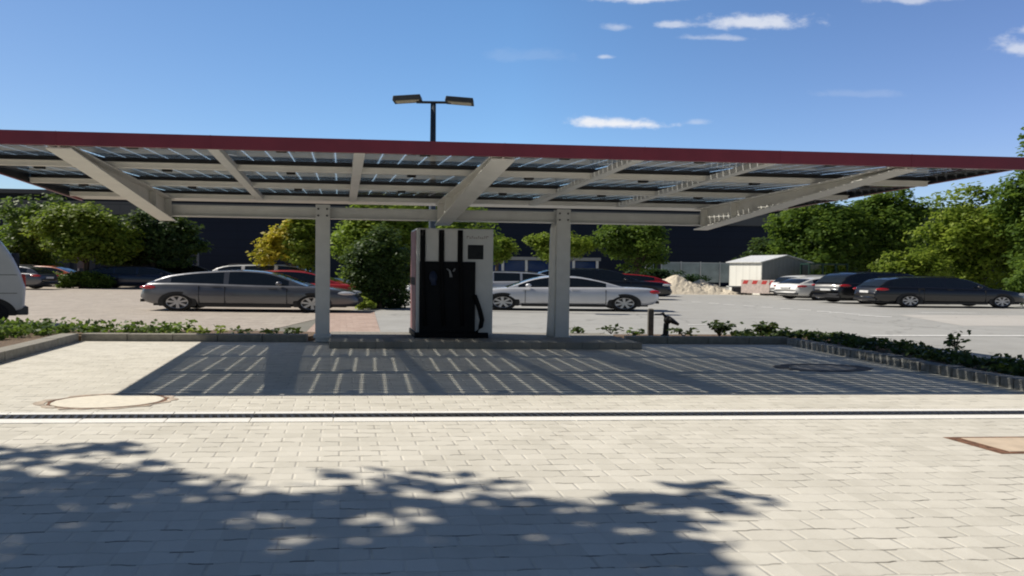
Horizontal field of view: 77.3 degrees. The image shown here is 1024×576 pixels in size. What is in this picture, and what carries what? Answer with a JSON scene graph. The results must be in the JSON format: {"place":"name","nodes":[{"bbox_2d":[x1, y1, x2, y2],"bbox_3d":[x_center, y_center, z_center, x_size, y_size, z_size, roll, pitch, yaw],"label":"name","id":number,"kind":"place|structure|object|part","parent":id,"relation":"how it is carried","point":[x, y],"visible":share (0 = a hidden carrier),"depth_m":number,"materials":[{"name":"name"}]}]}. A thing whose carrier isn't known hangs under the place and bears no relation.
{"place":"outdoors","nodes":[
{"label":"outdoors","id":0,"kind":"place"},
{"bbox_2d":[1,285,355,330],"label":"parking lot paving","id":1,"kind":"structure","parent":0,"point":[121,303],"depth_m":22.26,"materials":[{"name":"asphalt"}]},
{"bbox_2d":[0,241,28,323],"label":"white van","id":2,"kind":"object","parent":1,"relation":"on","point":[12,288],"visible":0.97,"depth_m":15.97,"materials":[{"name":"paint"}]},
{"bbox_3d":[-13.136,-0.661,16.832,0.148,0.500,1.757,-1,2,-42],"label":"rear window","id":3,"kind":"part","parent":2,"relation":"part of","materials":[{"name":"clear glass"}]},
{"bbox_2d":[19,265,58,288],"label":"parked car","id":4,"kind":"object","parent":1,"relation":"on","point":[38,277],"visible":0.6,"depth_m":39.97,"materials":[{"name":"grey paint"}]},
{"bbox_3d":[-30.740,-1.129,39.783,1.166,0.417,0.125,1,2,2],"label":"side window","id":5,"kind":"part","parent":4,"relation":"part of","materials":[{"name":"black glass"}]},
{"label":"rear window","id":6,"kind":"part","parent":4,"relation":"part of","materials":[{"name":"black glass"}]},
{"bbox_2d":[0,193,78,266],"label":"deciduous tree","id":7,"kind":"object","parent":1,"relation":"on","point":[24,247],"visible":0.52,"depth_m":48.79,"materials":[{"name":"green plant"}]},
{"bbox_2d":[37,266,76,286],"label":"parked car","id":8,"kind":"object","parent":1,"relation":"on","point":[64,270],"visible":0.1,"depth_m":45.17,"materials":[{"name":"blue paint"}]},
{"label":"side window","id":9,"kind":"part","parent":8,"relation":"part of","materials":[{"name":"black glass"}]},
{"bbox_2d":[77,257,83,270],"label":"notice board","id":10,"kind":"object","parent":1,"relation":"on","point":[80,264],"visible":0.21,"depth_m":46.55,"materials":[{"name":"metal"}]},
{"bbox_2d":[17,201,146,287],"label":"deciduous tree","id":11,"kind":"object","parent":1,"relation":"on","point":[83,232],"visible":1,"depth_m":43.45,"materials":[{"name":"green plant"}]},
{"bbox_2d":[52,270,116,288],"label":"clipped hedge","id":12,"kind":"object","parent":1,"relation":"on","point":[79,279],"visible":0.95,"depth_m":42.78,"materials":[{"name":"green plant"}]},
{"bbox_2d":[89,266,176,287],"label":"parked car","id":13,"kind":"object","parent":1,"relation":"on","point":[133,275],"visible":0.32,"depth_m":43.75,"materials":[{"name":"blue paint"}]},
{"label":"side window","id":14,"kind":"part","parent":13,"relation":"part of","materials":[{"name":"black glass"}]},
{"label":"side window","id":15,"kind":"part","parent":13,"relation":"part of","materials":[{"name":"black glass"}]},
{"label":"side window","id":16,"kind":"part","parent":13,"relation":"part of","materials":[{"name":"black glass"}]},
{"bbox_2d":[98,208,212,268],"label":"deciduous tree","id":17,"kind":"object","parent":1,"relation":"on","point":[166,243],"visible":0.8,"depth_m":46.19,"materials":[{"name":"green plant"}]},
{"bbox_2d":[156,264,211,273],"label":"parked car","id":18,"kind":"object","parent":1,"relation":"on","point":[188,269],"visible":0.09,"depth_m":47.87,"materials":[{"name":"black paint"}]},
{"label":"side window","id":19,"kind":"part","parent":18,"relation":"part of","materials":[{"name":"black glass"}]},
{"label":"side window","id":20,"kind":"part","parent":18,"relation":"part of","materials":[{"name":"black glass"}]},
{"bbox_2d":[140,270,362,311],"bbox_3d":[-9.405,0.078,23.492,7.795,1.479,1.999,1,2,0],"label":"parked car","id":21,"kind":"object","parent":1,"relation":"on","point":[232,288],"visible":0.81,"depth_m":22.63,"materials":[{"name":"grey paint"}]},
{"bbox_3d":[-11.154,-0.365,22.689,1.853,0.427,0.128,1,2,-3],"label":"side window","id":22,"kind":"part","parent":21,"relation":"part of","materials":[{"name":"black glass"}]},
{"bbox_3d":[-8.996,-0.326,22.765,2.124,0.480,0.137,1,2,-1],"label":"side window","id":23,"kind":"part","parent":21,"relation":"part of","materials":[{"name":"black glass"}]},
{"bbox_2d":[245,219,315,271],"bbox_3d":[-11.657,-1.798,33.535,4.185,4.719,2.629,1,2,14],"label":"deciduous tree","id":24,"kind":"object","parent":1,"relation":"on","point":[294,245],"visible":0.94,"depth_m":32.89,"materials":[{"name":"plant"}]},
{"bbox_2d":[213,264,353,283],"bbox_3d":[-12.003,-0.392,34.028,8.311,1.756,2.115,1,2,0],"label":"parked car","id":25,"kind":"object","parent":1,"relation":"on","point":[259,267],"visible":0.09,"depth_m":33.30,"materials":[{"name":"white paint"}]},
{"bbox_3d":[-14.659,-0.894,33.200,1.223,0.523,0.161,1,2,0],"label":"side window","id":26,"kind":"part","parent":25,"relation":"part of","materials":[{"name":"black glass"}]},
{"bbox_3d":[-13.122,-0.878,33.236,1.522,0.575,0.172,1,2,-2],"label":"side window","id":27,"kind":"part","parent":25,"relation":"part of","materials":[{"name":"black glass"}]},
{"bbox_3d":[-11.212,-0.838,33.270,1.971,0.594,0.183,1,2,0],"label":"side window","id":28,"kind":"part","parent":25,"relation":"part of","materials":[{"name":"black glass"}]},
{"bbox_2d":[267,270,351,289],"bbox_3d":[-9.202,-0.032,27.435,7.780,1.479,2.000,1,2,0],"label":"parked car","id":29,"kind":"object","parent":1,"relation":"on","point":[307,276],"visible":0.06,"depth_m":26.73,"materials":[{"name":"red paint"}]},
{"bbox_3d":[-8.805,-0.436,26.712,2.123,0.480,0.137,1,2,-1],"label":"side window","id":30,"kind":"part","parent":29,"relation":"part of","materials":[{"name":"black glass"}]},
{"bbox_2d":[330,192,416,283],"bbox_3d":[-7.771,-2.439,35.877,5.865,6.155,3.572,1,2,0],"label":"deciduous tree","id":31,"kind":"object","parent":1,"relation":"on","point":[350,231],"visible":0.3,"depth_m":35.11,"materials":[{"name":"green plant"}]},
{"bbox_2d":[307,310,379,331],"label":"footpath","id":32,"kind":"structure","parent":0,"point":[351,321],"depth_m":18.98,"materials":[{"name":"concrete"}]},
{"bbox_2d":[0,189,1013,288],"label":"warehouse","id":33,"kind":"structure","parent":0,"point":[230,239],"depth_m":71.74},
{"bbox_2d":[53,256,69,267],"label":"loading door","id":34,"kind":"structure","parent":33,"relation":"in","point":[65,264],"depth_m":68.38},
{"bbox_2d":[74,258,95,271],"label":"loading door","id":35,"kind":"structure","parent":33,"relation":"in","point":[91,265],"depth_m":68.56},
{"bbox_2d":[0,341,1023,575],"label":"forecourt paving","id":36,"kind":"structure","parent":0,"point":[882,497],"depth_m":5.11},
{"bbox_2d":[33,393,178,409],"bbox_3d":[-4.740,1.325,7.511,1.523,0.004,0.972,1,2,0],"label":"manhole cover","id":37,"kind":"object","parent":36,"relation":"on","point":[106,401],"visible":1,"depth_m":7.47,"materials":[{"name":"concrete"}]},
{"bbox_2d":[329,332,641,349],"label":"charging island","id":38,"kind":"structure","parent":36,"relation":"on","point":[395,340],"depth_m":13.06,"materials":[{"name":"concrete"}]},
{"bbox_2d":[409,228,492,337],"bbox_3d":[-1.365,-0.109,14.029,1.848,2.329,1.196,1,2,-4],"label":"charging station","id":39,"kind":"object","parent":38,"relation":"on","point":[451,283],"visible":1,"depth_m":13.55,"materials":[{"name":"paint"}]},
{"bbox_2d":[0,130,1023,341],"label":"solar canopy","id":40,"kind":"object","parent":36,"relation":"on","point":[455,200],"visible":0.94,"depth_m":10.87,"materials":[{"name":"metal"}]},
{"bbox_2d":[0,409,1023,423],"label":"drain channel","id":41,"kind":"object","parent":36,"relation":"in","point":[352,416],"visible":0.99,"depth_m":6.99,"materials":[{"name":"metal"}]},
{"bbox_2d":[773,364,872,371],"bbox_3d":[5.297,1.354,10.894,1.718,0.004,0.910,1,2,0],"label":"manhole cover","id":42,"kind":"object","parent":36,"relation":"on","point":[825,367],"visible":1,"depth_m":10.85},
{"bbox_2d":[787,338,1023,390],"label":"kerb","id":43,"kind":"structure","parent":36,"relation":"on","point":[989,378],"depth_m":10.72,"materials":[{"name":"concrete"}]},
{"bbox_2d":[943,437,1023,453],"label":"access cover","id":44,"kind":"object","parent":36,"relation":"on","point":[1007,445],"visible":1,"depth_m":6.09,"materials":[{"name":"concrete"}]},
{"bbox_2d":[0,0,1023,207],"label":"sky","id":45,"kind":"structure","parent":0,"point":[923,77],"materials":[{"name":"blue"}]},
{"bbox_2d":[272,283,1000,344],"bbox_3d":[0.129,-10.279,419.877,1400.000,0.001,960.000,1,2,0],"label":"ground","id":46,"kind":"structure","parent":0,"point":[306,326],"depth_m":17.20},
{"bbox_2d":[0,333,78,362],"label":"kerb","id":47,"kind":"structure","parent":46,"relation":"on","point":[11,352],"depth_m":11.64,"materials":[{"name":"concrete"}]},
{"bbox_2d":[0,330,330,347],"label":"planting bed","id":48,"kind":"object","parent":46,"relation":"on","point":[8,341],"visible":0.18,"depth_m":13.52,"materials":[{"name":"concrete"}]},
{"bbox_2d":[0,317,197,340],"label":"ground cover","id":49,"kind":"object","parent":48,"relation":"on","point":[15,328],"visible":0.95,"depth_m":13.93,"materials":[{"name":"green plant"}]},
{"bbox_2d":[186,325,210,332],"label":"plant","id":50,"kind":"object","parent":48,"relation":"on","point":[201,329],"visible":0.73,"depth_m":13.98,"materials":[{"name":"green plant"}]},
{"bbox_2d":[213,324,226,332],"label":"plant","id":51,"kind":"object","parent":48,"relation":"on","point":[220,330],"visible":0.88,"depth_m":14.13,"materials":[{"name":"green plant"}]},
{"bbox_2d":[229,325,255,332],"bbox_3d":[-6.041,0.952,14.247,0.651,0.251,0.396,1,2,0],"label":"plant","id":52,"kind":"object","parent":48,"relation":"on","point":[246,330],"visible":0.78,"depth_m":14.30,"materials":[{"name":"green plant"}]},
{"bbox_2d":[259,328,279,333],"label":"plant","id":53,"kind":"object","parent":48,"relation":"on","point":[267,331],"visible":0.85,"depth_m":14.19,"materials":[{"name":"green plant"}]},
{"bbox_2d":[283,327,302,333],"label":"plant","id":54,"kind":"object","parent":48,"relation":"on","point":[289,330],"visible":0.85,"depth_m":14.21,"materials":[{"name":"green plant"}]},
{"bbox_2d":[81,333,307,341],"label":"kerb","id":55,"kind":"structure","parent":46,"relation":"on","point":[198,337],"depth_m":13.62,"materials":[{"name":"concrete"}]},
{"bbox_2d":[624,336,788,343],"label":"kerb","id":56,"kind":"structure","parent":46,"relation":"on","point":[712,340],"depth_m":14.41,"materials":[{"name":"concrete"}]},
{"bbox_2d":[613,334,1011,374],"bbox_3d":[6.641,1.400,9.669,5.681,0.080,13.730,0,2,-13],"label":"planting bed","id":57,"kind":"object","parent":46,"relation":"on","point":[880,350],"visible":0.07,"depth_m":13.69,"materials":[{"name":"concrete"}]},
{"bbox_2d":[569,326,584,332],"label":"plant","id":58,"kind":"object","parent":57,"relation":"on","point":[577,329],"visible":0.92,"depth_m":15.00,"materials":[{"name":"green plant"}]},
{"bbox_2d":[596,323,624,333],"bbox_3d":[2.305,0.953,15.113,0.715,0.274,0.306,1,2,0],"label":"plant","id":59,"kind":"object","parent":57,"relation":"on","point":[609,328],"visible":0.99,"depth_m":15.08,"materials":[{"name":"green plant"}]},
{"bbox_2d":[626,327,644,335],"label":"plant","id":60,"kind":"object","parent":57,"relation":"on","point":[634,333],"visible":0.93,"depth_m":15.11,"materials":[{"name":"green plant"}]},
{"bbox_2d":[647,308,653,335],"bbox_3d":[3.340,0.855,15.429,0.130,0.720,0.120,1,2,0],"label":"marker post","id":61,"kind":"object","parent":57,"relation":"in","point":[650,323],"visible":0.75,"depth_m":15.37,"materials":[{"name":"grey metal"}]},
{"bbox_2d":[655,312,678,335],"bbox_3d":[3.736,0.896,15.430,0.594,0.634,0.200,1,2,0],"label":"water tap","id":62,"kind":"object","parent":57,"relation":"on","point":[668,320],"visible":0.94,"depth_m":15.39,"materials":[{"name":"metal"}]},
{"bbox_2d":[667,327,699,335],"bbox_3d":[4.021,1.036,15.244,0.962,0.244,0.428,1,2,0],"label":"plant","id":63,"kind":"object","parent":57,"relation":"on","point":[680,330],"visible":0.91,"depth_m":15.20,"materials":[{"name":"green plant"}]},
{"bbox_2d":[703,320,743,335],"bbox_3d":[4.968,0.963,15.217,0.986,0.409,0.463,1,2,0],"label":"plant","id":64,"kind":"object","parent":57,"relation":"on","point":[718,327],"visible":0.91,"depth_m":15.16,"materials":[{"name":"green plant"}]},
{"bbox_2d":[750,320,786,335],"bbox_3d":[6.157,0.974,15.425,0.895,0.410,0.541,1,2,0],"label":"plant","id":65,"kind":"object","parent":57,"relation":"on","point":[761,326],"visible":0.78,"depth_m":15.39,"materials":[{"name":"green plant"}]},
{"bbox_2d":[718,327,1023,376],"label":"ground cover","id":66,"kind":"object","parent":57,"relation":"on","point":[1008,365],"visible":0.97,"depth_m":12.28,"materials":[{"name":"green plant"}]},
{"bbox_2d":[943,330,971,350],"bbox_3d":[8.538,1.038,12.293,0.471,0.510,0.453,1,2,0],"label":"plant","id":67,"kind":"object","parent":57,"relation":"on","point":[951,338],"visible":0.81,"depth_m":12.23,"materials":[{"name":"green plant"}]},
{"bbox_2d":[352,285,1023,361],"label":"road","id":68,"kind":"structure","parent":0,"point":[686,312],"depth_m":22.26,"materials":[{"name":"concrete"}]},
{"bbox_2d":[355,296,376,309],"bbox_3d":[-5.748,0.621,24.747,1.066,0.633,0.788,1,2,0],"label":"shrub","id":69,"kind":"object","parent":68,"relation":"on","point":[365,304],"visible":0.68,"depth_m":24.62,"materials":[{"name":"green plant"}]},
{"bbox_2d":[336,221,410,308],"bbox_3d":[-5.290,-0.735,25.645,3.477,3.902,2.118,1,2,0],"label":"conifer bush","id":70,"kind":"object","parent":68,"relation":"on","point":[375,266],"visible":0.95,"depth_m":25.20,"materials":[{"name":"green plant"}]},
{"bbox_2d":[392,94,473,227],"bbox_3d":[-3.079,-3.262,24.869,3.101,8.335,0.592,1,2,0],"label":"street lamp","id":71,"kind":"object","parent":68,"relation":"on","point":[417,99],"visible":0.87,"depth_m":24.75,"materials":[{"name":"metal"}]},
{"bbox_2d":[387,191,504,263],"bbox_3d":[-4.092,-2.678,37.327,7.296,6.453,4.518,1,2,0],"label":"deciduous tree","id":72,"kind":"object","parent":68,"relation":"on","point":[453,225],"visible":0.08,"depth_m":36.64,"materials":[{"name":"green plant"}]},
{"bbox_2d":[405,271,546,293],"bbox_3d":[-1.588,-0.170,34.495,8.370,1.546,2.077,1,2,0],"label":"parked car","id":73,"kind":"object","parent":68,"relation":"on","point":[503,278],"visible":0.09,"depth_m":33.85,"materials":[{"name":"silver paint"}]},
{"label":"side window","id":74,"kind":"part","parent":73,"relation":"part of","materials":[{"name":"black glass"}]},
{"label":"side window","id":75,"kind":"part","parent":73,"relation":"part of","materials":[{"name":"black glass"}]},
{"bbox_2d":[493,237,521,270],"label":"deciduous tree","id":76,"kind":"object","parent":68,"relation":"on","point":[508,246],"visible":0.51,"depth_m":46.59,"materials":[{"name":"green plant"}]},
{"bbox_2d":[493,257,600,272],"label":"annexe building","id":77,"kind":"structure","parent":68,"relation":"on","point":[533,264],"depth_m":61.91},
{"bbox_2d":[493,262,501,270],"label":"window","id":78,"kind":"structure","parent":77,"relation":"in","point":[499,268],"depth_m":61.93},
{"bbox_2d":[504,260,524,270],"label":"window","id":79,"kind":"structure","parent":77,"relation":"in","point":[510,265],"depth_m":61.91,"materials":[{"name":"glass"}]},
{"bbox_2d":[528,261,548,272],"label":"window","id":80,"kind":"structure","parent":77,"relation":"in","point":[534,266],"depth_m":61.91,"materials":[{"name":"glass"}]},
{"bbox_2d":[575,261,595,267],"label":"window","id":81,"kind":"structure","parent":77,"relation":"in","point":[578,264],"depth_m":61.91,"materials":[{"name":"glass"}]},
{"bbox_2d":[521,230,598,263],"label":"deciduous tree","id":82,"kind":"object","parent":68,"relation":"on","point":[581,246],"visible":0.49,"depth_m":48.54,"materials":[{"name":"green plant"}]},
{"bbox_2d":[492,276,659,310],"bbox_3d":[1.894,0.184,26.286,8.133,1.390,2.000,1,2,0],"label":"parked car","id":83,"kind":"object","parent":68,"relation":"on","point":[584,292],"visible":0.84,"depth_m":25.51,"materials":[{"name":"silver paint"}]},
{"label":"side window","id":84,"kind":"part","parent":83,"relation":"part of","materials":[{"name":"black glass"}]},
{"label":"side window","id":85,"kind":"part","parent":83,"relation":"part of","materials":[{"name":"black glass"}]},
{"bbox_2d":[537,268,671,296],"bbox_3d":[4.985,-0.264,37.002,8.390,1.756,2.239,1,2,0],"label":"parked car","id":86,"kind":"object","parent":68,"relation":"on","point":[613,277],"visible":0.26,"depth_m":36.27,"materials":[{"name":"red paint"}]},
{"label":"side window","id":87,"kind":"part","parent":86,"relation":"part of","materials":[{"name":"black glass"}]},
{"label":"side window","id":88,"kind":"part","parent":86,"relation":"part of","materials":[{"name":"black glass"}]},
{"bbox_2d":[589,224,672,274],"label":"deciduous tree","id":89,"kind":"object","parent":68,"relation":"on","point":[645,244],"visible":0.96,"depth_m":48.89,"materials":[{"name":"green plant"}]},
{"bbox_2d":[622,273,670,287],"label":"parked car","id":90,"kind":"object","parent":68,"relation":"on","point":[645,278],"visible":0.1,"depth_m":41.36,"materials":[{"name":"red paint"}]},
{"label":"side window","id":91,"kind":"part","parent":90,"relation":"part of","materials":[{"name":"black glass"}]},
{"bbox_2d":[625,268,711,282],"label":"dark hedge","id":92,"kind":"object","parent":68,"relation":"on","point":[663,273],"visible":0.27,"depth_m":53.65,"materials":[{"name":"green plant"}]},
{"bbox_2d":[661,261,729,285],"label":"screen fence","id":93,"kind":"object","parent":68,"relation":"on","point":[719,272],"visible":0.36,"depth_m":57.45,"materials":[{"name":"metal"}]},
{"bbox_2d":[662,275,739,294],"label":"sand heap","id":94,"kind":"object","parent":68,"relation":"on","point":[680,285],"visible":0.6,"depth_m":46.78,"materials":[{"name":"sand"}]},
{"bbox_2d":[726,286,740,292],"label":"material stack","id":95,"kind":"object","parent":68,"relation":"on","point":[736,289],"visible":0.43,"depth_m":47.17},
{"bbox_2d":[738,280,772,294],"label":"traffic barrier","id":96,"kind":"object","parent":68,"relation":"on","point":[755,286],"visible":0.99,"depth_m":45.97,"materials":[{"name":"plastic"}]},
{"bbox_2d":[731,237,791,259],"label":"leafy bush","id":97,"kind":"object","parent":68,"relation":"on","point":[758,249],"visible":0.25,"depth_m":57.62,"materials":[{"name":"green plant"}]},
{"bbox_2d":[726,255,813,294],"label":"site hut","id":98,"kind":"object","parent":68,"relation":"on","point":[764,267],"visible":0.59,"depth_m":46.73,"materials":[{"name":"metal"}]},
{"bbox_2d":[778,268,791,277],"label":"door","id":99,"kind":"structure","parent":98,"relation":"in","point":[782,272],"depth_m":46.55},
{"bbox_2d":[769,274,824,292],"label":"parked car","id":100,"kind":"object","parent":68,"relation":"on","point":[778,280],"visible":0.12,"depth_m":42.91,"materials":[{"name":"white paint"}]},
{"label":"rear window","id":101,"kind":"part","parent":100,"relation":"part of","materials":[{"name":"black glass"}]},
{"bbox_2d":[773,276,822,299],"bbox_3d":[20.157,-0.016,39.831,7.895,1.479,2.077,0,2,-11],"label":"parked car","id":102,"kind":"object","parent":68,"relation":"on","point":[792,288],"visible":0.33,"depth_m":38.72,"materials":[{"name":"white paint"}]},
{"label":"rear window","id":103,"kind":"part","parent":102,"relation":"part of","materials":[{"name":"black glass"}]},
{"bbox_2d":[800,263,848,274],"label":"fence","id":104,"kind":"object","parent":68,"relation":"on","point":[826,264],"visible":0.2,"depth_m":44.49,"materials":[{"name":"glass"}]},
{"bbox_2d":[762,200,888,274],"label":"deciduous tree","id":105,"kind":"object","parent":68,"relation":"on","point":[807,234],"visible":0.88,"depth_m":53.78,"materials":[{"name":"green plant"}]},
{"bbox_2d":[812,272,912,303],"bbox_3d":[21.059,-0.035,36.028,8.416,1.756,2.155,0,2,-10],"label":"parked car","id":106,"kind":"object","parent":68,"relation":"on","point":[834,287],"visible":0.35,"depth_m":34.97,"materials":[{"name":"black paint"}]},
{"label":"rear window","id":107,"kind":"part","parent":106,"relation":"part of","materials":[{"name":"black glass"}]},
{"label":"side window","id":108,"kind":"part","parent":106,"relation":"part of","materials":[{"name":"black glass"}]},
{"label":"side window","id":109,"kind":"part","parent":106,"relation":"part of","materials":[{"name":"black glass"}]},
{"bbox_2d":[849,187,949,269],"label":"deciduous tree","id":110,"kind":"object","parent":68,"relation":"on","point":[903,213],"visible":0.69,"depth_m":54.56,"materials":[{"name":"green plant"}]},
{"bbox_2d":[866,248,955,275],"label":"leafy bush","id":111,"kind":"object","parent":68,"relation":"on","point":[925,263],"visible":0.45,"depth_m":40.55,"materials":[{"name":"green plant"}]},
{"bbox_2d":[853,276,1023,307],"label":"parked car","id":112,"kind":"object","parent":68,"relation":"on","point":[908,291],"visible":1,"depth_m":31.69,"materials":[{"name":"black paint"}]},
{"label":"rear window","id":113,"kind":"part","parent":112,"relation":"part of","materials":[{"name":"black glass"}]},
{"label":"side window","id":114,"kind":"part","parent":112,"relation":"part of","materials":[{"name":"black glass"}]},
{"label":"side window","id":115,"kind":"part","parent":112,"relation":"part of","materials":[{"name":"black glass"}]},
{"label":"side window","id":116,"kind":"part","parent":112,"relation":"part of","materials":[{"name":"black glass"}]},
{"bbox_2d":[901,181,1016,289],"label":"deciduous tree","id":117,"kind":"object","parent":68,"relation":"on","point":[967,242],"visible":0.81,"depth_m":42.75,"materials":[{"name":"green plant"}]},
{"bbox_2d":[981,127,1023,270],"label":"deciduous tree","id":118,"kind":"object","parent":68,"relation":"on","point":[1014,193],"visible":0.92,"depth_m":40.09,"materials":[{"name":"green plant"}]},
{"bbox_2d":[1001,258,1023,306],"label":"leafy bush","id":119,"kind":"object","parent":68,"relation":"on","point":[1015,283],"visible":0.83,"depth_m":33.31,"materials":[{"name":"green plant"}]},
{"bbox_2d":[902,315,1023,325],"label":"concrete apron","id":120,"kind":"object","parent":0,"point":[989,320],"visible":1,"depth_m":23.43,"materials":[{"name":"concrete"}]}
]}

